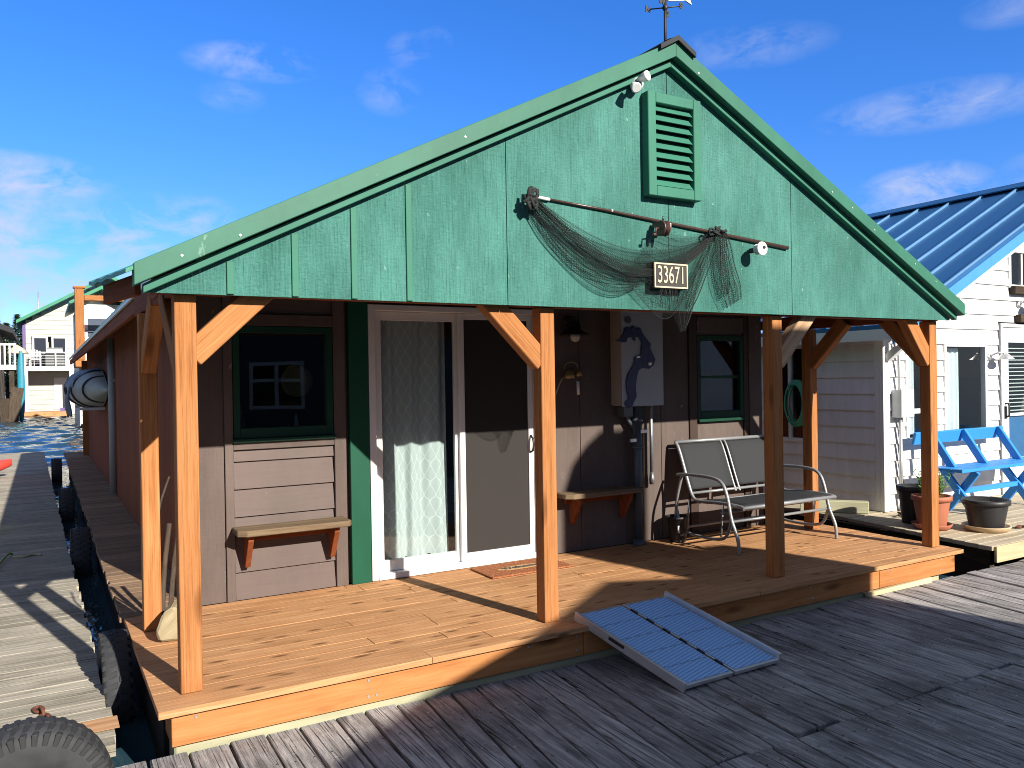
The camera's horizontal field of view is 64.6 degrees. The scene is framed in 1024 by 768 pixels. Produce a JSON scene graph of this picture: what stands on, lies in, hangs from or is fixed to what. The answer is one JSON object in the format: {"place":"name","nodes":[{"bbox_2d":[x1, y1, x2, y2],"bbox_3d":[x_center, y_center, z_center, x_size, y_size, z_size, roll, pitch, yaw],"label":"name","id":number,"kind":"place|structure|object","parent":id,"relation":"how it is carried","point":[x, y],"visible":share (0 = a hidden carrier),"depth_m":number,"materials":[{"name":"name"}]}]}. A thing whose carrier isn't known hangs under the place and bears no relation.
{"place":"outdoors","nodes":[
{"label":"outdoors","id":0,"kind":"place"},
{"bbox_2d":[65,286,123,427],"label":"cedar porch house","id":1,"kind":"structure","parent":0,"point":[91,311],"depth_m":39.40,"materials":[{"name":"white paint"}]},
{"bbox_2d":[85,319,105,336],"bbox_3d":[-20.079,-2.592,39.822,1.600,1.200,0.180,-1,0,-30],"label":"window","id":2,"kind":"structure","parent":1,"relation":"in","point":[93,324],"depth_m":39.58,"materials":[{"name":"grey glass"}]},
{"bbox_2d":[0,392,1023,767],"bbox_3d":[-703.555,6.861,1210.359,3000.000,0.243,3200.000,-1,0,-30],"label":"water","id":3,"kind":"structure","parent":0,"point":[52,436],"depth_m":10.58,"materials":[{"name":"blue liquid"}]},
{"bbox_2d":[0,324,17,422],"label":"dark roof cabin","id":4,"kind":"object","parent":3,"relation":"on","point":[8,332],"visible":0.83,"depth_m":49.05,"materials":[{"name":"wood"}]},
{"bbox_2d":[0,387,23,421],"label":"storage crate","id":5,"kind":"object","parent":4,"relation":"on","point":[10,408],"visible":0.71,"depth_m":48.27,"materials":[{"name":"brown wood"}]},
{"bbox_2d":[6,345,29,369],"bbox_3d":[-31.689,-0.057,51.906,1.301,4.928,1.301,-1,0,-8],"label":"patio umbrella","id":6,"kind":"object","parent":4,"relation":"on","point":[18,348],"visible":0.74,"depth_m":51.68,"materials":[{"name":"beige fabric"}]},
{"bbox_2d":[17,351,24,421],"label":"paddle board","id":7,"kind":"object","parent":4,"relation":"on","point":[20,377],"visible":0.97,"depth_m":48.96,"materials":[{"name":"teal plastic"}]},
{"bbox_2d":[1,322,16,397],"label":"conifer tree","id":8,"kind":"object","parent":3,"relation":"on","point":[7,387],"visible":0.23,"depth_m":74.60,"materials":[{"name":"green plant"}]},
{"bbox_2d":[5,314,22,395],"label":"conifer tree","id":9,"kind":"object","parent":3,"relation":"on","point":[16,330],"visible":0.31,"depth_m":78.38,"materials":[{"name":"green plant"}]},
{"bbox_2d":[51,458,61,481],"bbox_3d":[-9.996,1.995,17.778,0.202,0.734,0.734,-1,0,-30],"label":"tyre","id":10,"kind":"object","parent":3,"relation":"in","point":[56,469],"visible":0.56,"depth_m":17.51,"materials":[{"name":"rubber"}]},
{"bbox_2d":[58,488,74,522],"bbox_3d":[-6.891,1.974,12.527,0.202,0.734,0.734,-1,0,-30],"label":"tyre","id":11,"kind":"object","parent":3,"relation":"in","point":[66,506],"visible":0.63,"depth_m":12.26,"materials":[{"name":"rubber"}]},
{"bbox_2d":[16,277,118,416],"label":"cream house","id":12,"kind":"structure","parent":3,"relation":"on","point":[44,328],"depth_m":59.72,"materials":[{"name":"white wood"}]},
{"bbox_2d":[28,349,39,365],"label":"balcony chair","id":13,"kind":"object","parent":12,"relation":"on","point":[30,358],"visible":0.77,"depth_m":58.29,"materials":[{"name":"white plastic"}]},
{"bbox_2d":[32,336,47,365],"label":"window","id":14,"kind":"structure","parent":12,"relation":"in","point":[40,343],"depth_m":59.58,"materials":[{"name":"white plastic"}]},
{"bbox_2d":[42,348,67,365],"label":"barbecue grill","id":15,"kind":"object","parent":12,"relation":"on","point":[50,360],"visible":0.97,"depth_m":58.48,"materials":[{"name":"metal"}]},
{"bbox_2d":[51,337,66,365],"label":"window","id":16,"kind":"structure","parent":12,"relation":"in","point":[57,342],"depth_m":60.28,"materials":[{"name":"white plastic"}]},
{"bbox_2d":[54,378,66,409],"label":"door","id":17,"kind":"structure","parent":12,"relation":"in","point":[59,395],"depth_m":60.15,"materials":[{"name":"white plastic"}]},
{"bbox_2d":[70,527,91,577],"bbox_3d":[-4.796,1.959,9.002,0.192,0.734,0.734,-1,0,-30],"label":"tyre","id":18,"kind":"object","parent":3,"relation":"in","point":[80,549],"visible":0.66,"depth_m":8.74,"materials":[{"name":"rubber"}]},
{"bbox_2d":[64,35,964,759],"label":"floating house","id":19,"kind":"structure","parent":3,"relation":"on","point":[190,347],"depth_m":6.02,"materials":[{"name":"green wood"}]},
{"bbox_2d":[64,368,107,416],"bbox_3d":[-7.632,0.161,14.417,0.570,0.880,4.600,-1,0,-30],"label":"canoe","id":20,"kind":"object","parent":19,"relation":"attached to","point":[86,389],"visible":1,"depth_m":13.33,"materials":[{"name":"silver metal"}]},
{"bbox_2d":[97,629,134,724],"bbox_3d":[-2.537,1.943,5.169,0.167,0.734,0.734,-1,0,-30],"label":"tyre","id":21,"kind":"object","parent":19,"relation":"attached to","point":[114,662],"visible":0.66,"depth_m":4.92,"materials":[{"name":"rubber"}]},
{"bbox_2d":[160,476,169,537],"bbox_3d":[-2.351,1.112,5.450,0.046,0.973,0.126,-1,0,20],"label":"driftwood stick","id":22,"kind":"object","parent":19,"relation":"on","point":[164,489],"visible":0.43,"depth_m":5.47,"materials":[{"name":"wood"}]},
{"bbox_2d":[161,523,171,613],"bbox_3d":[-2.323,1.272,5.419,0.040,0.658,0.200,-1,0,-4],"label":"driftwood stick","id":23,"kind":"object","parent":19,"relation":"on","point":[165,557],"visible":0.75,"depth_m":5.42,"materials":[{"name":"brown wood"}]},
{"bbox_2d":[156,601,177,641],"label":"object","id":24,"kind":"object","parent":19,"relation":"on","point":[166,630],"visible":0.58,"depth_m":5.03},
{"bbox_2d":[168,536,175,605],"bbox_3d":[-2.267,1.291,5.427,0.040,0.622,0.281,-1,0,-7],"label":"driftwood stick","id":25,"kind":"object","parent":19,"relation":"on","point":[172,583],"visible":0.38,"depth_m":5.40,"materials":[{"name":"brown wood"}]},
{"bbox_2d":[231,326,335,442],"bbox_3d":[-1.738,-0.003,6.164,0.774,0.865,0.115,-1,0,-30],"label":"window","id":26,"kind":"structure","parent":19,"relation":"in","point":[326,431],"depth_m":6.15,"materials":[{"name":"green paint"}]},
{"bbox_2d":[232,516,351,567],"bbox_3d":[-1.629,1.193,6.046,0.840,0.300,0.240,-1,0,-30],"label":"wall shelf","id":27,"kind":"object","parent":19,"relation":"attached to","point":[251,534],"depth_m":6.01,"materials":[{"name":"brown wood"}]},
{"bbox_2d":[280,364,312,396],"bbox_3d":[-1.698,-0.028,6.393,0.260,0.260,0.020,-1,0,-30],"label":"wall plate","id":28,"kind":"object","parent":19,"relation":"attached to","point":[296,380],"depth_m":6.39,"materials":[{"name":"gold metal"}]},
{"bbox_2d":[294,414,298,425],"bbox_3d":[-1.689,0.315,6.339,0.060,0.165,0.058,-1,0,-30],"label":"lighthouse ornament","id":29,"kind":"object","parent":19,"relation":"attached to","point":[296,421],"visible":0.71,"depth_m":6.33,"materials":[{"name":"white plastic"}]},
{"bbox_2d":[380,320,448,559],"bbox_3d":[-0.824,0.459,6.864,0.740,2.044,0.064,-1,0,-30],"label":"curtain","id":30,"kind":"object","parent":19,"relation":"hanging from","point":[414,438],"visible":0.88,"depth_m":6.85,"materials":[{"name":"fabric"}]},
{"bbox_2d":[367,304,535,580],"bbox_3d":[-0.459,0.456,6.902,1.604,2.218,0.152,-1,0,-30],"label":"sliding door","id":31,"kind":"structure","parent":19,"relation":"in","point":[493,390],"depth_m":6.99,"materials":[{"name":"white plastic"}]},
{"bbox_2d":[470,558,572,578],"bbox_3d":[0.083,1.550,6.855,0.780,0.019,0.400,-1,0,-30],"label":"doormat","id":32,"kind":"object","parent":19,"relation":"on","point":[508,569],"visible":0.85,"depth_m":6.78,"materials":[{"name":"brown fabric"}]},
{"bbox_2d":[555,362,581,395],"bbox_3d":[0.503,-0.026,7.383,0.339,0.359,0.107,-1,0,-30],"label":"wind chime","id":33,"kind":"object","parent":19,"relation":"attached to","point":[569,374],"visible":0.89,"depth_m":7.39,"materials":[{"name":"gold metal"}]},
{"bbox_2d":[560,316,590,341],"bbox_3d":[0.572,-0.505,7.356,0.284,0.247,0.284,-1,0,-30],"label":"wall lamp","id":34,"kind":"object","parent":19,"relation":"attached to","point":[574,332],"visible":1,"depth_m":7.32,"materials":[{"name":"brown metal"}]},
{"bbox_2d":[557,485,643,523],"bbox_3d":[0.825,1.130,7.495,0.880,0.300,0.238,-1,0,-30],"label":"wall shelf","id":35,"kind":"object","parent":19,"relation":"attached to","point":[575,499],"depth_m":7.45,"materials":[{"name":"brown wood"}]},
{"bbox_2d":[610,311,663,544],"bbox_3d":[1.210,0.394,7.770,0.508,2.277,0.166,-1,0,-30],"label":"meter box","id":36,"kind":"object","parent":19,"relation":"attached to","point":[649,388],"visible":0.91,"depth_m":7.72,"materials":[{"name":"grey metal"}]},
{"bbox_2d":[625,316,630,323],"bbox_3d":[1.088,-0.601,7.591,0.070,0.070,0.012,-1,0,-30],"label":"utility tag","id":37,"kind":"object","parent":36,"relation":"attached to","point":[627,319],"visible":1,"depth_m":7.59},
{"bbox_2d":[615,326,654,407],"bbox_3d":[1.168,-0.162,7.632,0.484,0.771,0.031,-1,0,-30],"label":"lake plaque","id":38,"kind":"object","parent":36,"relation":"attached to","point":[645,358],"visible":1,"depth_m":7.63,"materials":[{"name":"blue wood"}]},
{"bbox_2d":[629,70,650,92],"bbox_3d":[0.841,-2.032,5.488,0.164,0.162,0.170,-1,0,-30],"label":"security light","id":39,"kind":"object","parent":19,"relation":"attached to","point":[636,85],"visible":0.98,"depth_m":5.44,"materials":[{"name":"white plastic"}]},
{"bbox_2d":[538,196,788,254],"bbox_3d":[1.180,-1.083,5.686,2.334,0.280,0.166,-1,0,-30],"label":"fishing rod","id":40,"kind":"object","parent":19,"relation":"attached to","point":[662,227],"visible":0.99,"depth_m":5.62,"materials":[{"name":"brown plastic"}]},
{"bbox_2d":[523,186,741,331],"bbox_3d":[0.892,-0.808,5.535,1.922,0.898,0.091,-1,0,-30],"label":"fishing net","id":41,"kind":"object","parent":40,"relation":"hanging from","point":[531,200],"visible":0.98,"depth_m":5.56,"materials":[{"name":"black fabric"}]},
{"bbox_2d":[647,262,687,290],"bbox_3d":[1.092,-0.754,5.678,0.310,0.180,0.082,-1,0,-30],"label":"house number sign","id":42,"kind":"object","parent":19,"relation":"attached to","point":[672,276],"visible":1,"depth_m":5.64,"materials":[{"name":"white metal"}]},
{"bbox_2d":[645,0,691,40],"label":"weathervane","id":43,"kind":"object","parent":19,"relation":"on","point":[665,7],"visible":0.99,"depth_m":5.98,"materials":[{"name":"metal"}]},
{"bbox_2d":[666,514,687,542],"bbox_3d":[1.612,1.405,7.871,0.214,0.249,0.214,-1,0,-30],"label":"planter bucket","id":44,"kind":"object","parent":19,"relation":"on","point":[677,526],"visible":1,"depth_m":7.80,"materials":[{"name":"grey metal"}]},
{"bbox_2d":[696,335,746,421],"bbox_3d":[2.159,-0.059,8.429,0.670,0.885,0.115,-1,0,-30],"label":"window","id":45,"kind":"structure","parent":19,"relation":"in","point":[737,414],"depth_m":8.47,"materials":[{"name":"green paint"}]},
{"bbox_2d":[674,434,837,554],"bbox_3d":[2.371,1.031,7.915,1.343,0.972,0.926,-1,0,-30],"label":"glider bench","id":46,"kind":"object","parent":19,"relation":"on","point":[704,463],"visible":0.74,"depth_m":8.03,"materials":[{"name":"grey"}]},
{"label":"main dock float","id":47,"kind":"structure","parent":3,"relation":"on","visible":0},
{"bbox_2d":[116,559,1023,767],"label":"dock","id":48,"kind":"object","parent":47,"relation":"on","point":[929,675],"visible":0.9,"depth_m":4.48,"materials":[{"name":"grey wood"}]},
{"bbox_2d":[574,591,781,692],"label":"folding ramp","id":49,"kind":"structure","parent":48,"relation":"on","point":[680,644],"depth_m":5.19,"materials":[{"name":"metal"}]},
{"bbox_2d":[0,0,1023,375],"label":"sky","id":50,"kind":"structure","parent":0,"point":[131,131],"materials":[{"name":"blue"}]},
{"bbox_2d":[800,499,868,513],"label":"timber block","id":51,"kind":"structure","parent":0,"point":[851,506],"depth_m":9.81,"materials":[{"name":"beige wood"}]},
{"bbox_2d":[761,182,1023,574],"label":"white house","id":52,"kind":"structure","parent":0,"point":[967,249],"depth_m":10.61,"materials":[{"name":"paint"}]},
{"bbox_2d":[783,345,802,441],"bbox_3d":[3.785,0.127,11.095,0.060,1.300,0.720,-1,0,-30],"label":"window","id":53,"kind":"structure","parent":52,"relation":"in","point":[791,437],"depth_m":11.04,"materials":[{"name":"white plastic"}]},
{"bbox_2d":[784,380,802,426],"bbox_3d":[3.805,0.258,10.851,0.117,0.635,0.376,-1,0,-30],"label":"garden hose","id":54,"kind":"object","parent":52,"relation":"hanging from","point":[792,421],"visible":0.74,"depth_m":10.88,"materials":[{"name":"green rubber"}]},
{"bbox_2d":[892,354,913,510],"bbox_3d":[4.783,0.354,9.903,0.250,2.395,0.138,-1,0,-30],"label":"utility box","id":55,"kind":"object","parent":52,"relation":"attached to","point":[902,403],"visible":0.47,"depth_m":9.88,"materials":[{"name":"grey metal"}]},
{"bbox_2d":[896,483,920,523],"bbox_3d":[4.521,1.350,9.123,0.344,0.419,0.344,-1,0,-30],"label":"plant pot","id":56,"kind":"object","parent":52,"relation":"on","point":[905,492],"visible":0.62,"depth_m":9.05,"materials":[{"name":"black plastic"}]},
{"bbox_2d":[904,353,919,441],"bbox_3d":[5.081,0.105,10.237,0.530,1.230,0.165,-1,0,-30],"label":"window","id":57,"kind":"structure","parent":52,"relation":"in","point":[909,379],"depth_m":10.16,"materials":[{"name":"white plastic"}]},
{"bbox_2d":[911,468,952,530],"bbox_3d":[4.542,1.235,8.766,0.404,0.653,0.404,-1,0,-30],"label":"plant pot","id":58,"kind":"object","parent":52,"relation":"on","point":[945,500],"visible":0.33,"depth_m":8.69,"materials":[{"name":"ceramic"}]},
{"bbox_2d":[942,343,987,441],"bbox_3d":[5.959,0.103,10.748,0.960,1.280,0.165,-1,0,-30],"label":"window","id":59,"kind":"structure","parent":52,"relation":"in","point":[950,362],"depth_m":10.79,"materials":[{"name":"white plastic"}]},
{"bbox_2d":[911,426,1023,510],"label":"garden bench","id":60,"kind":"object","parent":52,"relation":"on","point":[968,437],"visible":0.78,"depth_m":10.10,"materials":[{"name":"blue paint"}]},
{"bbox_2d":[961,496,1011,533],"bbox_3d":[5.046,1.389,8.619,0.466,0.329,0.466,-1,0,-30],"label":"plant pot","id":61,"kind":"object","parent":52,"relation":"on","point":[986,514],"visible":1,"depth_m":8.47,"materials":[{"name":"black plastic"}]},
{"bbox_2d":[987,352,1014,360],"bbox_3d":[6.598,-0.378,10.917,0.310,0.118,0.224,-1,0,40],"label":"barn lamp","id":62,"kind":"object","parent":52,"relation":"attached to","point":[1003,355],"visible":1,"depth_m":10.86,"materials":[{"name":"metal"}]},
{"bbox_2d":[997,323,1023,493],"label":"door","id":63,"kind":"structure","parent":52,"relation":"in","point":[1012,423],"depth_m":11.20,"materials":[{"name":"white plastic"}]},
{"bbox_2d":[1007,250,1023,287],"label":"window","id":64,"kind":"structure","parent":52,"relation":"in","point":[1020,262],"depth_m":11.38,"materials":[{"name":"white plastic"}]},
{"bbox_2d":[1017,301,1023,307],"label":"barn lamp","id":65,"kind":"object","parent":52,"relation":"attached to","point":[1019,304],"visible":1,"depth_m":11.30,"materials":[{"name":"metal"}]},
{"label":"side dock float","id":66,"kind":"structure","parent":0,"visible":0},
{"bbox_2d":[0,452,115,757],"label":"side dock","id":67,"kind":"object","parent":66,"relation":"on","point":[48,657],"visible":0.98,"depth_m":6.54,"materials":[{"name":"grey wood"}]},
{"bbox_2d":[0,459,11,470],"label":"kayak","id":68,"kind":"object","parent":67,"relation":"on","point":[5,463],"visible":1,"depth_m":16.68,"materials":[{"name":"red plastic"}]},
{"bbox_2d":[0,552,12,563],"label":"mooring rope","id":69,"kind":"object","parent":67,"relation":"on","point":[5,556],"visible":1,"depth_m":8.63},
{"bbox_2d":[12,553,41,557],"bbox_3d":[-5.296,1.876,8.847,0.284,0.028,0.096,-1,0,-33],"label":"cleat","id":70,"kind":"object","parent":67,"relation":"on","point":[39,554],"visible":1,"depth_m":8.82,"materials":[{"name":"grey metal"}]},
{"bbox_2d":[32,705,50,716],"bbox_3d":[-2.577,1.846,4.480,0.066,0.065,0.466,-1,0,-42],"label":"chain","id":71,"kind":"object","parent":67,"relation":"on","point":[40,711],"visible":0.45,"depth_m":4.56,"materials":[{"name":"metal"}]},
{"bbox_2d":[0,715,113,767],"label":"tyre","id":72,"kind":"object","parent":67,"relation":"attached to","point":[51,741],"visible":1,"depth_m":3.83,"materials":[{"name":"rubber"}]},
{"bbox_2d":[80,715,119,732],"bbox_3d":[-3.691,1.883,3.561,3.535,0.002,0.180,-1,0,-30],"label":"side dock plank","id":73,"kind":"object","parent":67,"relation":"on","point":[103,724],"visible":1,"depth_m":4.41,"materials":[{"name":"brown wood"}]}
]}

